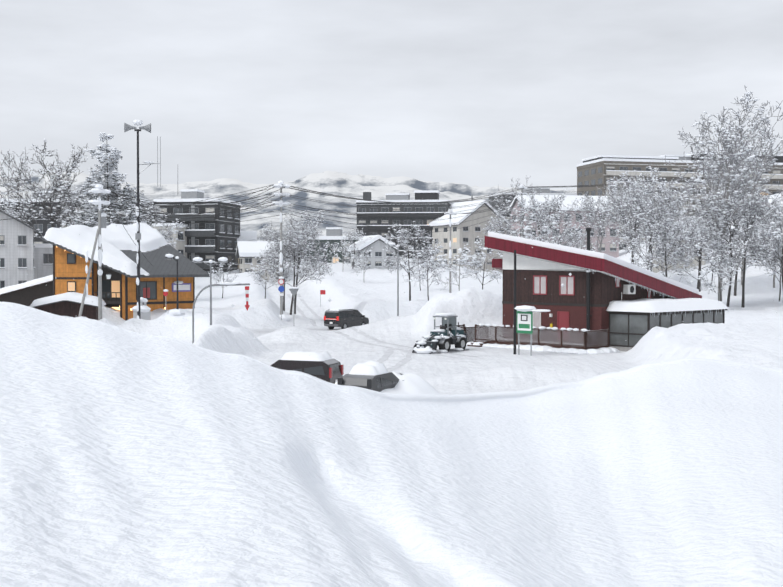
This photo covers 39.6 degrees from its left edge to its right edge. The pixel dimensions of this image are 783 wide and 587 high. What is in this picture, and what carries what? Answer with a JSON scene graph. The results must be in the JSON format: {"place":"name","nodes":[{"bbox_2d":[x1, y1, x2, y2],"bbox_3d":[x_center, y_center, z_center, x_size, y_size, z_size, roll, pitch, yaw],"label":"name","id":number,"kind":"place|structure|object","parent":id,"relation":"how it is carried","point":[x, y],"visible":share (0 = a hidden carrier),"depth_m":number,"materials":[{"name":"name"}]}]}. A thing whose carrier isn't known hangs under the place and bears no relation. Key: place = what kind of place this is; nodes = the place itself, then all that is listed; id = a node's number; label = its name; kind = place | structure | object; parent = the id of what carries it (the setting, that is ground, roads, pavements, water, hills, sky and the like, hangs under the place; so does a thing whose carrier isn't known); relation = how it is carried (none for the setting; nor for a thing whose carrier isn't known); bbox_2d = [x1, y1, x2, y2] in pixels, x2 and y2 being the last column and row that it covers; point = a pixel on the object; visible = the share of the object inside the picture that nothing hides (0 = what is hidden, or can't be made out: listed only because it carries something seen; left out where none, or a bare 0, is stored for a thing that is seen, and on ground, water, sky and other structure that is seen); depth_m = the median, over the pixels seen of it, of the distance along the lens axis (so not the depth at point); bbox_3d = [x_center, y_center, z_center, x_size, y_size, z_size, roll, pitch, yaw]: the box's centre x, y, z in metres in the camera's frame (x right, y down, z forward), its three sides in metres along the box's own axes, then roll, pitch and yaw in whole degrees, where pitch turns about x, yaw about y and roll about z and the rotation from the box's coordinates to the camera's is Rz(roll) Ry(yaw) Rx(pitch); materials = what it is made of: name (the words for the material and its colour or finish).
{"place":"outdoors","nodes":[
{"label":"outdoors","id":0,"kind":"place"},
{"bbox_2d":[0,275,52,293],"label":"roof snow","id":1,"kind":"structure","parent":0,"point":[26,284],"depth_m":116.65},
{"bbox_2d":[29,292,105,306],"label":"roof snow","id":2,"kind":"structure","parent":0,"point":[74,297],"depth_m":96.20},
{"bbox_2d":[43,223,168,275],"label":"roof snow","id":3,"kind":"structure","parent":0,"point":[72,239],"depth_m":108.04,"materials":[{"name":"snow"}]},
{"bbox_2d":[0,171,576,213],"bbox_3d":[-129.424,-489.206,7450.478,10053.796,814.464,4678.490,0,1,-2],"label":"mountains","id":4,"kind":"structure","parent":0,"point":[346,185],"depth_m":7594.24,"materials":[{"name":"snow"}]},
{"bbox_2d":[240,210,356,239],"bbox_3d":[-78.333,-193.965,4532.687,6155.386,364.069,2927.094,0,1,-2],"label":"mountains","id":5,"kind":"structure","parent":0,"point":[251,224],"depth_m":4538.35,"materials":[{"name":"snow"}]},
{"bbox_2d":[281,351,332,360],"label":"snow on car","id":6,"kind":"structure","parent":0,"point":[313,356],"depth_m":50.80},
{"bbox_2d":[329,308,353,310],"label":"snow on van roof","id":7,"kind":"structure","parent":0,"point":[339,309],"depth_m":103.74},
{"bbox_2d":[0,165,780,264],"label":"overhead wires","id":8,"kind":"object","parent":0,"point":[157,213],"visible":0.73,"depth_m":124.29,"materials":[{"name":"grey"}]},
{"bbox_2d":[0,0,782,189],"label":"sky","id":9,"kind":"structure","parent":0,"point":[480,93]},
{"bbox_2d":[27,225,777,386],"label":"falling snow","id":10,"kind":"structure","parent":0,"point":[562,284],"depth_m":13.11,"materials":[{"name":"snow"}]},
{"bbox_2d":[65,192,782,394],"bbox_3d":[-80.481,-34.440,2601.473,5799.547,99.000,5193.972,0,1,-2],"label":"ground","id":11,"kind":"structure","parent":0,"point":[751,331],"depth_m":89.34,"materials":[{"name":"snow"}]},
{"bbox_2d":[0,199,15,217],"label":"tree","id":12,"kind":"object","parent":11,"relation":"on","point":[10,211],"visible":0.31,"depth_m":198.66,"materials":[{"name":"white plant"}]},
{"bbox_2d":[2,205,28,223],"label":"tree","id":13,"kind":"object","parent":11,"relation":"on","point":[17,214],"visible":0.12,"depth_m":213.62,"materials":[{"name":"white plant"}]},
{"bbox_2d":[0,210,38,287],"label":"white gable house","id":14,"kind":"structure","parent":11,"relation":"on","point":[17,245],"depth_m":125.53,"materials":[{"name":"white"}]},
{"bbox_2d":[0,280,52,307],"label":"snowy shed","id":15,"kind":"structure","parent":11,"relation":"on","point":[27,296],"depth_m":117.03,"materials":[{"name":"black"}]},
{"bbox_2d":[34,244,52,278],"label":"white wing","id":16,"kind":"structure","parent":11,"relation":"on","point":[43,259],"depth_m":131.95,"materials":[{"name":"paint"}]},
{"bbox_2d":[0,139,92,243],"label":"tree","id":17,"kind":"object","parent":11,"relation":"on","point":[62,186],"visible":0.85,"depth_m":153.70,"materials":[{"name":"white plant"}]},
{"bbox_2d":[32,300,97,319],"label":"shed","id":18,"kind":"structure","parent":11,"relation":"on","point":[66,308],"depth_m":96.33,"materials":[{"name":"brown wood"}]},
{"bbox_2d":[0,191,153,243],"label":"long dark block","id":19,"kind":"structure","parent":11,"relation":"on","point":[44,226],"depth_m":232.89,"materials":[{"name":"brown"}]},
{"bbox_2d":[53,168,131,227],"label":"tree","id":20,"kind":"object","parent":11,"relation":"on","point":[60,216],"visible":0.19,"depth_m":172.69,"materials":[{"name":"white plant"}]},
{"bbox_2d":[78,229,110,316],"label":"leaning pole","id":21,"kind":"object","parent":11,"relation":"on","point":[88,271],"visible":0.94,"depth_m":85.25,"materials":[{"name":"concrete"}]},
{"bbox_2d":[88,184,110,319],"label":"utility pole","id":22,"kind":"object","parent":11,"relation":"on","point":[98,189],"visible":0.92,"depth_m":86.21,"materials":[{"name":"wood"}]},
{"bbox_2d":[66,132,154,226],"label":"tree","id":23,"kind":"object","parent":11,"relation":"on","point":[112,175],"visible":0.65,"depth_m":137.84,"materials":[{"name":"white plant"}]},
{"bbox_2d":[42,237,209,320],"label":"orange house","id":24,"kind":"structure","parent":11,"relation":"on","point":[119,289],"depth_m":107.28,"materials":[{"name":"brown wood"}]},
{"bbox_2d":[131,297,150,319],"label":"equipment cabinets","id":25,"kind":"object","parent":11,"relation":"on","point":[145,311],"visible":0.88,"depth_m":102.08,"materials":[{"name":"grey"}]},
{"bbox_2d":[124,120,160,318],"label":"loudspeaker mast","id":26,"kind":"object","parent":11,"relation":"on","point":[127,127],"visible":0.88,"depth_m":99.13,"materials":[{"name":"grey metal"}]},
{"bbox_2d":[110,197,183,245],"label":"tree","id":27,"kind":"object","parent":11,"relation":"on","point":[169,233],"visible":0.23,"depth_m":167.47,"materials":[{"name":"white plant"}]},
{"bbox_2d":[156,228,180,251],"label":"tree","id":28,"kind":"object","parent":11,"relation":"on","point":[167,240],"visible":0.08,"depth_m":187.49,"materials":[{"name":"white plant"}]},
{"bbox_2d":[150,223,187,256],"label":"apartment wing","id":29,"kind":"structure","parent":11,"relation":"on","point":[181,241],"depth_m":199.62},
{"bbox_2d":[165,254,183,314],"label":"street light","id":30,"kind":"object","parent":11,"relation":"on","point":[177,311],"depth_m":88.17,"materials":[{"name":"grey metal"}]},
{"bbox_2d":[153,189,240,272],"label":"apartment","id":31,"kind":"structure","parent":11,"relation":"on","point":[214,243],"depth_m":203.50,"materials":[{"name":"grey"}]},
{"bbox_2d":[193,257,227,329],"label":"street light","id":32,"kind":"object","parent":11,"relation":"on","point":[200,259],"depth_m":77.12,"materials":[{"name":"grey metal"}]},
{"bbox_2d":[192,282,249,343],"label":"overhead road marker","id":33,"kind":"object","parent":11,"relation":"on","point":[234,284],"visible":0.92,"depth_m":80.30,"materials":[{"name":"grey metal"}]},
{"bbox_2d":[208,262,237,297],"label":"tree","id":34,"kind":"object","parent":11,"relation":"on","point":[219,273],"visible":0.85,"depth_m":148.93,"materials":[{"name":"white plant"}]},
{"bbox_2d":[237,231,256,268],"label":"building","id":35,"kind":"structure","parent":11,"relation":"on","point":[248,235],"depth_m":215.24,"materials":[{"name":"white"}]},
{"bbox_2d":[236,241,278,281],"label":"house","id":36,"kind":"structure","parent":11,"relation":"on","point":[247,252],"depth_m":199.36,"materials":[{"name":"white"}]},
{"bbox_2d":[247,253,279,297],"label":"tree","id":37,"kind":"object","parent":11,"relation":"on","point":[252,267],"visible":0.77,"depth_m":124.26,"materials":[{"name":"white plant"}]},
{"bbox_2d":[257,224,282,240],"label":"tree","id":38,"kind":"object","parent":11,"relation":"on","point":[266,232],"visible":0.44,"depth_m":212.80,"materials":[{"name":"white plant"}]},
{"bbox_2d":[278,276,283,319],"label":"speed limit signs","id":39,"kind":"object","parent":11,"relation":"on","point":[281,283],"visible":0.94,"depth_m":111.68,"materials":[{"name":"grey"}]},
{"bbox_2d":[272,180,290,320],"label":"utility pole","id":40,"kind":"object","parent":11,"relation":"on","point":[280,203],"visible":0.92,"depth_m":113.42,"materials":[{"name":"concrete"}]},
{"bbox_2d":[257,232,306,258],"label":"dark hall","id":41,"kind":"structure","parent":11,"relation":"on","point":[287,240],"depth_m":249.22,"materials":[{"name":"white"}]},
{"bbox_2d":[257,230,312,310],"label":"tree","id":42,"kind":"object","parent":11,"relation":"on","point":[275,263],"visible":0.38,"depth_m":118.67,"materials":[{"name":"grey plant"}]},
{"bbox_2d":[289,287,298,306],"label":"yield sign back","id":43,"kind":"object","parent":11,"relation":"on","point":[293,290],"visible":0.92,"depth_m":90.78,"materials":[{"name":"grey"}]},
{"bbox_2d":[261,211,330,313],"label":"tree","id":44,"kind":"object","parent":11,"relation":"on","point":[299,253],"visible":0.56,"depth_m":117.67,"materials":[{"name":"grey plant"}]},
{"bbox_2d":[256,220,337,314],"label":"tree","id":45,"kind":"object","parent":11,"relation":"on","point":[297,244],"visible":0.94,"depth_m":115.41,"materials":[{"name":"grey plant"}]},
{"bbox_2d":[271,359,343,383],"bbox_3d":[-4.754,3.949,51.590,4.620,1.720,2.220,0,1,16],"label":"parked car","id":46,"kind":"object","parent":11,"relation":"on","point":[331,370],"visible":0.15,"depth_m":50.52,"materials":[{"name":"grey"}]},
{"bbox_2d":[299,210,325,237],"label":"tree","id":47,"kind":"object","parent":11,"relation":"on","point":[316,218],"visible":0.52,"depth_m":258.90,"materials":[{"name":"white plant"}]},
{"bbox_2d":[307,227,364,262],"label":"building","id":48,"kind":"structure","parent":11,"relation":"on","point":[333,235],"depth_m":234.69,"materials":[{"name":"white"}]},
{"bbox_2d":[332,239,354,265],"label":"tree","id":49,"kind":"object","parent":11,"relation":"on","point":[340,250],"visible":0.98,"depth_m":210.52,"materials":[{"name":"white wood"}]},
{"bbox_2d":[324,309,368,328],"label":"black minivan","id":50,"kind":"object","parent":11,"relation":"on","point":[346,318],"visible":0.98,"depth_m":103.80,"materials":[{"name":"paint"}]},
{"bbox_2d":[336,228,372,267],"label":"tree","id":51,"kind":"object","parent":11,"relation":"on","point":[357,233],"visible":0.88,"depth_m":214.71,"materials":[{"name":"white plant"}]},
{"bbox_2d":[350,247,371,275],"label":"tree","id":52,"kind":"object","parent":11,"relation":"on","point":[358,262],"visible":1,"depth_m":181.33,"materials":[{"name":"white wood"}]},
{"bbox_2d":[250,294,477,371],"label":"tyre ruts","id":53,"kind":"structure","parent":11,"relation":"on","point":[386,355],"depth_m":86.45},
{"bbox_2d":[337,372,403,391],"bbox_3d":[-0.731,4.300,49.034,2.080,1.530,3.970,1,2,26],"label":"parked car","id":54,"kind":"object","parent":11,"relation":"on","point":[382,382],"visible":0.4,"depth_m":47.58,"materials":[{"name":"grey"}]},
{"bbox_2d":[349,361,400,376],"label":"snow","id":55,"kind":"structure","parent":54,"relation":"on","point":[373,368],"depth_m":47.99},
{"bbox_2d":[347,235,396,269],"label":"house","id":56,"kind":"structure","parent":11,"relation":"on","point":[376,243],"depth_m":214.84,"materials":[{"name":"white"}]},
{"bbox_2d":[335,373,443,394],"bbox_3d":[-0.640,4.250,49.217,5.200,1.181,6.800,1,2,26],"label":"snow pile","id":57,"kind":"object","parent":11,"relation":"on","point":[411,383],"visible":0.21,"depth_m":49.34,"materials":[{"name":"snow"}]},
{"bbox_2d":[0,302,782,586],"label":"snow bank","id":58,"kind":"structure","parent":11,"relation":"on","point":[128,458],"depth_m":1.28,"materials":[{"name":"snow"}]},
{"bbox_2d":[389,242,399,315],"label":"street light","id":59,"kind":"object","parent":11,"relation":"on","point":[391,244],"visible":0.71,"depth_m":104.00,"materials":[{"name":"grey metal"}]},
{"bbox_2d":[356,190,451,259],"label":"building","id":60,"kind":"structure","parent":11,"relation":"on","point":[406,206],"depth_m":284.71,"materials":[{"name":"white"}]},
{"bbox_2d":[382,221,444,300],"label":"tree","id":61,"kind":"object","parent":11,"relation":"on","point":[401,237],"visible":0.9,"depth_m":141.10,"materials":[{"name":"grey plant"}]},
{"bbox_2d":[402,250,433,290],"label":"tree","id":62,"kind":"object","parent":11,"relation":"on","point":[418,266],"visible":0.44,"depth_m":165.16,"materials":[{"name":"white plant"}]},
{"bbox_2d":[405,240,450,300],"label":"tree","id":63,"kind":"object","parent":11,"relation":"on","point":[421,276],"visible":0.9,"depth_m":130.49,"materials":[{"name":"white plant"}]},
{"bbox_2d":[412,316,466,353],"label":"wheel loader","id":64,"kind":"object","parent":11,"relation":"on","point":[449,323],"visible":0.81,"depth_m":77.42,"materials":[{"name":"teal"}]},
{"bbox_2d":[413,313,465,353],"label":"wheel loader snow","id":65,"kind":"structure","parent":64,"relation":"on","point":[423,350],"depth_m":76.25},
{"bbox_2d":[444,209,456,292],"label":"street light","id":66,"kind":"object","parent":11,"relation":"on","point":[450,212],"visible":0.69,"depth_m":149.99,"materials":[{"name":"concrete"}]},
{"bbox_2d":[435,349,468,353],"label":"snow plow blade","id":67,"kind":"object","parent":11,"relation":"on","point":[450,351],"depth_m":77.39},
{"bbox_2d":[433,241,474,290],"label":"tree","id":68,"kind":"object","parent":11,"relation":"on","point":[458,261],"visible":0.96,"depth_m":127.81,"materials":[{"name":"white wood"}]},
{"bbox_2d":[429,195,507,272],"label":"apartment building","id":69,"kind":"structure","parent":11,"relation":"on","point":[469,234],"depth_m":275.32,"materials":[{"name":"white"}]},
{"bbox_2d":[459,236,502,289],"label":"tree","id":70,"kind":"object","parent":11,"relation":"on","point":[492,275],"visible":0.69,"depth_m":134.67,"materials":[{"name":"white plant"}]},
{"bbox_2d":[476,207,529,261],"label":"tree","id":71,"kind":"object","parent":11,"relation":"on","point":[506,229],"visible":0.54,"depth_m":170.80,"materials":[{"name":"white plant"}]},
{"bbox_2d":[489,175,542,219],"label":"tree","id":72,"kind":"object","parent":11,"relation":"on","point":[515,194],"visible":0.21,"depth_m":301.85,"materials":[{"name":"white plant"}]},
{"bbox_2d":[517,184,526,235],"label":"utility pole","id":73,"kind":"object","parent":11,"relation":"on","point":[521,186],"visible":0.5,"depth_m":175.21,"materials":[{"name":"concrete"}]},
{"bbox_2d":[440,323,619,353],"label":"deck fence","id":74,"kind":"object","parent":11,"relation":"on","point":[592,346],"visible":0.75,"depth_m":78.35,"materials":[{"name":"brown wood"}]},
{"bbox_2d":[513,250,550,355],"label":"sign","id":75,"kind":"object","parent":11,"relation":"on","point":[525,319],"visible":0.85,"depth_m":74.26,"materials":[{"name":"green metal"}]},
{"bbox_2d":[488,187,576,233],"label":"hotel wing","id":76,"kind":"structure","parent":11,"relation":"on","point":[546,189],"depth_m":331.22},
{"bbox_2d":[509,213,558,243],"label":"tree","id":77,"kind":"object","parent":11,"relation":"on","point":[528,234],"visible":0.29,"depth_m":149.71,"materials":[{"name":"white plant"}]},
{"bbox_2d":[503,190,580,245],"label":"tree","id":78,"kind":"object","parent":11,"relation":"on","point":[545,206],"visible":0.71,"depth_m":158.88,"materials":[{"name":"white plant"}]},
{"bbox_2d":[521,205,588,246],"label":"tree","id":79,"kind":"object","parent":11,"relation":"on","point":[571,228],"visible":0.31,"depth_m":169.28,"materials":[{"name":"white plant"}]},
{"bbox_2d":[508,195,618,257],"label":"building","id":80,"kind":"structure","parent":11,"relation":"on","point":[608,249],"depth_m":257.59,"materials":[{"name":"white"}]},
{"bbox_2d":[563,224,599,250],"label":"tree","id":81,"kind":"object","parent":11,"relation":"on","point":[579,243],"visible":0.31,"depth_m":195.27,"materials":[{"name":"white plant"}]},
{"bbox_2d":[563,177,635,252],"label":"tree","id":82,"kind":"object","parent":11,"relation":"on","point":[593,217],"visible":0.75,"depth_m":173.76,"materials":[{"name":"white wood"}]},
{"bbox_2d":[485,228,726,351],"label":"red roof house","id":83,"kind":"structure","parent":11,"relation":"on","point":[585,295],"depth_m":80.12,"materials":[{"name":"wood"}]},
{"bbox_2d":[495,249,733,314],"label":"icicles","id":84,"kind":"object","parent":83,"relation":"on","point":[647,290],"visible":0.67,"depth_m":79.60,"materials":[{"name":"white"}]},
{"bbox_2d":[606,298,728,312],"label":"roof snow","id":85,"kind":"structure","parent":83,"relation":"on","point":[662,305],"depth_m":78.22,"materials":[{"name":"snow"}]},
{"bbox_2d":[597,170,655,232],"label":"tree","id":86,"kind":"object","parent":11,"relation":"on","point":[622,179],"visible":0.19,"depth_m":218.18,"materials":[{"name":"white wood"}]},
{"bbox_2d":[596,175,657,261],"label":"tree","id":87,"kind":"object","parent":11,"relation":"on","point":[621,218],"visible":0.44,"depth_m":164.94,"materials":[{"name":"grey plant"}]},
{"bbox_2d":[601,178,670,263],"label":"tree","id":88,"kind":"object","parent":11,"relation":"on","point":[622,199],"visible":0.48,"depth_m":161.62,"materials":[{"name":"white plant"}]},
{"bbox_2d":[614,175,686,267],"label":"tree","id":89,"kind":"object","parent":11,"relation":"on","point":[650,209],"visible":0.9,"depth_m":124.40,"materials":[{"name":"white plant"}]},
{"bbox_2d":[626,178,685,270],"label":"tree","id":90,"kind":"object","parent":11,"relation":"on","point":[663,194],"visible":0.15,"depth_m":186.62,"materials":[{"name":"grey plant"}]},
{"bbox_2d":[634,163,695,270],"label":"tree","id":91,"kind":"object","parent":11,"relation":"on","point":[670,183],"visible":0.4,"depth_m":191.72,"materials":[{"name":"grey wood"}]},
{"bbox_2d":[650,237,679,265],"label":"tree","id":92,"kind":"object","parent":11,"relation":"on","point":[662,256],"visible":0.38,"depth_m":165.81,"materials":[{"name":"white plant"}]},
{"bbox_2d":[630,213,707,283],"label":"tree","id":93,"kind":"object","parent":11,"relation":"on","point":[658,237],"visible":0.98,"depth_m":120.97,"materials":[{"name":"white plant"}]},
{"bbox_2d":[649,217,708,272],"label":"hill cottage","id":94,"kind":"structure","parent":11,"relation":"on","point":[656,270],"depth_m":191.68,"materials":[{"name":"white"}]},
{"bbox_2d":[576,152,782,249],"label":"building","id":95,"kind":"structure","parent":11,"relation":"on","point":[598,170],"depth_m":298.46,"materials":[{"name":"white"}]},
{"bbox_2d":[648,168,741,291],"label":"tree","id":96,"kind":"object","parent":11,"relation":"on","point":[692,188],"visible":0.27,"depth_m":150.94,"materials":[{"name":"grey plant"}]},
{"bbox_2d":[661,217,740,288],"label":"tree","id":97,"kind":"object","parent":11,"relation":"on","point":[697,233],"visible":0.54,"depth_m":125.83,"materials":[{"name":"white plant"}]},
{"bbox_2d":[689,233,732,289],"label":"tree","id":98,"kind":"object","parent":11,"relation":"on","point":[708,257],"visible":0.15,"depth_m":165.62,"materials":[{"name":"grey plant"}]},
{"bbox_2d":[696,250,741,300],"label":"tree","id":99,"kind":"object","parent":11,"relation":"on","point":[729,269],"visible":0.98,"depth_m":121.86,"materials":[{"name":"white plant"}]},
{"bbox_2d":[664,86,782,300],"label":"tree","id":100,"kind":"object","parent":11,"relation":"on","point":[713,166],"visible":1,"depth_m":126.14,"materials":[{"name":"plant"}]},
{"bbox_2d":[699,150,757,240],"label":"tree","id":101,"kind":"object","parent":11,"relation":"on","point":[730,180],"visible":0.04,"depth_m":209.10,"materials":[{"name":"plant"}]},
{"bbox_2d":[691,189,773,306],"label":"tree","id":102,"kind":"object","parent":11,"relation":"on","point":[741,220],"visible":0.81,"depth_m":124.95,"materials":[{"name":"white plant"}]},
{"bbox_2d":[691,189,781,295],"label":"tree","id":103,"kind":"object","parent":11,"relation":"on","point":[735,285],"visible":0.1,"depth_m":142.52,"materials":[{"name":"grey plant"}]},
{"bbox_2d":[693,184,781,307],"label":"tree","id":104,"kind":"object","parent":11,"relation":"on","point":[733,198],"visible":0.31,"depth_m":127.55,"materials":[{"name":"grey plant"}]},
{"bbox_2d":[693,121,782,284],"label":"tree","id":105,"kind":"object","parent":11,"relation":"on","point":[771,161],"visible":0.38,"depth_m":149.25,"materials":[{"name":"white wood"}]},
{"bbox_2d":[728,195,782,287],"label":"tree","id":106,"kind":"object","parent":11,"relation":"on","point":[778,224],"visible":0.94,"depth_m":122.47,"materials":[{"name":"white plant"}]},
{"bbox_2d":[743,191,782,287],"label":"tree","id":107,"kind":"object","parent":11,"relation":"on","point":[767,220],"visible":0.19,"depth_m":149.08,"materials":[{"name":"grey wood"}]},
{"bbox_2d":[755,232,781,300],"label":"tree","id":108,"kind":"object","parent":11,"relation":"on","point":[773,271],"visible":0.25,"depth_m":131.62,"materials":[{"name":"grey plant"}]},
{"bbox_2d":[766,228,782,275],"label":"tree","id":109,"kind":"object","parent":11,"relation":"on","point":[771,259],"visible":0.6,"depth_m":124.34,"materials":[{"name":"grey plant"}]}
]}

